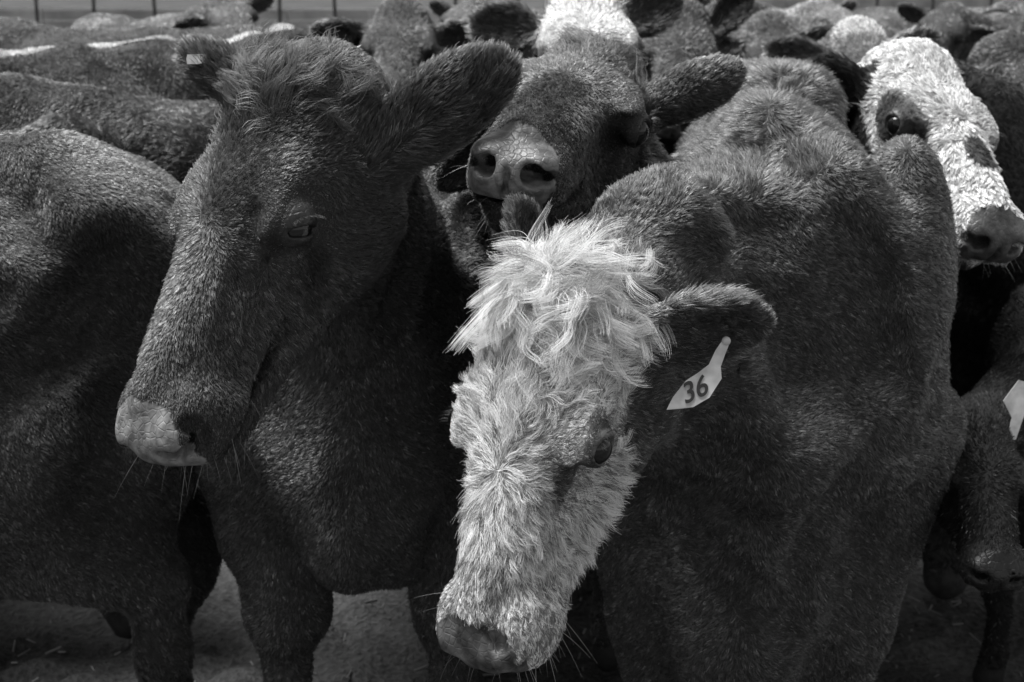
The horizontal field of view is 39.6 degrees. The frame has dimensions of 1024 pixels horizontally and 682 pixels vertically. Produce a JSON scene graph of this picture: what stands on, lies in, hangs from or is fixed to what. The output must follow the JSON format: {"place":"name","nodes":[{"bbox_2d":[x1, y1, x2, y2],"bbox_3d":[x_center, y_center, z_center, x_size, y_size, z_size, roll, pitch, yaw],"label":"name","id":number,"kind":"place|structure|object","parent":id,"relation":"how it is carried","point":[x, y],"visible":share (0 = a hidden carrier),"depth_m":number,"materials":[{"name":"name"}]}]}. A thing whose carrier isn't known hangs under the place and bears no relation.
{"place":"outdoors","nodes":[
{"label":"outdoors","id":0,"kind":"place"},
{"bbox_2d":[0,0,863,13],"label":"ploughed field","id":1,"kind":"structure","parent":0,"point":[344,4],"depth_m":74.95,"materials":[{"name":"soil"}]},
{"bbox_2d":[758,0,1002,8],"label":"trough","id":2,"kind":"object","parent":1,"relation":"on","point":[787,4],"visible":0.49,"depth_m":64.20,"materials":[{"name":"concrete"}]},
{"bbox_2d":[0,27,1023,681],"bbox_3d":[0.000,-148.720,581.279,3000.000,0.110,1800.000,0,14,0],"label":"ground","id":3,"kind":"structure","parent":0,"point":[380,645],"depth_m":3.44,"materials":[{"name":"grey soil"}]},
{"bbox_2d":[0,128,221,681],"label":"cow","id":4,"kind":"object","parent":3,"relation":"on","point":[87,245],"visible":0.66,"depth_m":2.41},
{"bbox_2d":[0,70,221,638],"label":"cow","id":5,"kind":"object","parent":3,"relation":"on","point":[169,135],"visible":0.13,"depth_m":3.16},
{"bbox_2d":[0,31,260,57],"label":"cow","id":6,"kind":"object","parent":3,"relation":"on","point":[3,52],"visible":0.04,"depth_m":5.57},
{"bbox_2d":[0,16,265,50],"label":"cow","id":7,"kind":"object","parent":3,"relation":"on","point":[17,33],"visible":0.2,"depth_m":6.60},
{"bbox_2d":[71,0,276,29],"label":"cow","id":8,"kind":"object","parent":3,"relation":"on","point":[205,13],"visible":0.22,"depth_m":7.37},
{"bbox_2d":[0,25,358,100],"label":"cow","id":9,"kind":"object","parent":3,"relation":"on","point":[141,68],"visible":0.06,"depth_m":4.44},
{"bbox_2d":[0,8,439,26],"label":"feed bunk","id":10,"kind":"object","parent":3,"relation":"on","point":[135,14],"visible":0.44,"depth_m":41.91,"materials":[{"name":"concrete"}]},
{"bbox_2d":[224,22,296,39],"bbox_3d":[-0.806,-0.384,5.052,0.845,1.381,2.934,-4,15,-14],"label":"cow","id":11,"kind":"object","parent":3,"relation":"on","point":[277,26],"depth_m":5.85},
{"bbox_2d":[115,8,525,681],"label":"cow","id":12,"kind":"object","parent":3,"relation":"on","point":[289,394],"visible":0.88,"depth_m":1.98},
{"bbox_2d":[307,0,475,88],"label":"cow","id":13,"kind":"object","parent":3,"relation":"on","point":[398,40],"visible":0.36,"depth_m":4.90},
{"bbox_2d":[428,0,532,60],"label":"cow","id":14,"kind":"object","parent":3,"relation":"on","point":[444,10],"visible":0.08,"depth_m":7.66},
{"bbox_2d":[0,0,992,23],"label":"wire fence","id":15,"kind":"object","parent":3,"relation":"on","point":[279,20],"visible":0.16,"depth_m":40.42,"materials":[{"name":"silver metal"}]},
{"bbox_2d":[11,567,1022,681],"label":"straw","id":16,"kind":"object","parent":3,"relation":"on","point":[583,632],"visible":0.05,"depth_m":3.42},
{"bbox_2d":[463,0,684,150],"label":"cow","id":17,"kind":"object","parent":3,"relation":"on","point":[522,28],"visible":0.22,"depth_m":3.58},
{"bbox_2d":[429,23,747,671],"bbox_3d":[0.130,0.002,3.315,0.533,1.454,2.518,0,14,0],"label":"cow","id":18,"kind":"object","parent":3,"relation":"on","point":[582,117],"visible":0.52,"depth_m":2.21},
{"bbox_2d":[620,0,755,154],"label":"cow","id":19,"kind":"object","parent":3,"relation":"on","point":[699,30],"visible":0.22,"depth_m":4.29},
{"bbox_2d":[415,55,968,681],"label":"cow","id":20,"kind":"object","parent":3,"relation":"on","point":[709,413],"visible":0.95,"depth_m":2.16},
{"bbox_2d":[717,8,836,60],"bbox_3d":[1.030,-0.832,6.616,0.700,1.434,2.956,0,14,0],"label":"cow","id":21,"kind":"object","parent":3,"relation":"on","point":[752,34],"visible":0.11,"depth_m":5.39},
{"bbox_2d":[695,0,916,39],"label":"cow","id":22,"kind":"object","parent":3,"relation":"on","point":[892,25],"visible":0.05,"depth_m":7.55},
{"bbox_2d":[773,0,858,19],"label":"cow","id":23,"kind":"object","parent":3,"relation":"on","point":[829,9],"visible":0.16,"depth_m":8.67},
{"bbox_2d":[761,15,942,62],"bbox_3d":[1.222,-0.582,5.628,0.665,1.427,2.871,1,15,5],"label":"cow","id":24,"kind":"object","parent":3,"relation":"on","point":[856,38],"visible":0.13,"depth_m":4.50},
{"bbox_2d":[804,37,1023,599],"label":"cow","id":25,"kind":"object","parent":3,"relation":"on","point":[965,120],"visible":0.66,"depth_m":2.82},
{"bbox_2d":[854,0,1023,18],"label":"cow","id":26,"kind":"object","parent":3,"relation":"on","point":[1014,7],"visible":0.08,"depth_m":9.09},
{"bbox_2d":[897,1,1023,61],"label":"cow","id":27,"kind":"object","parent":3,"relation":"on","point":[962,29],"visible":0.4,"depth_m":7.50},
{"bbox_2d":[935,284,1023,681],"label":"cow","id":28,"kind":"object","parent":3,"relation":"on","point":[980,516],"visible":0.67,"depth_m":2.43},
{"bbox_2d":[967,29,1023,78],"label":"cow","id":29,"kind":"object","parent":3,"relation":"on","point":[1000,53],"visible":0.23,"depth_m":4.37}
]}

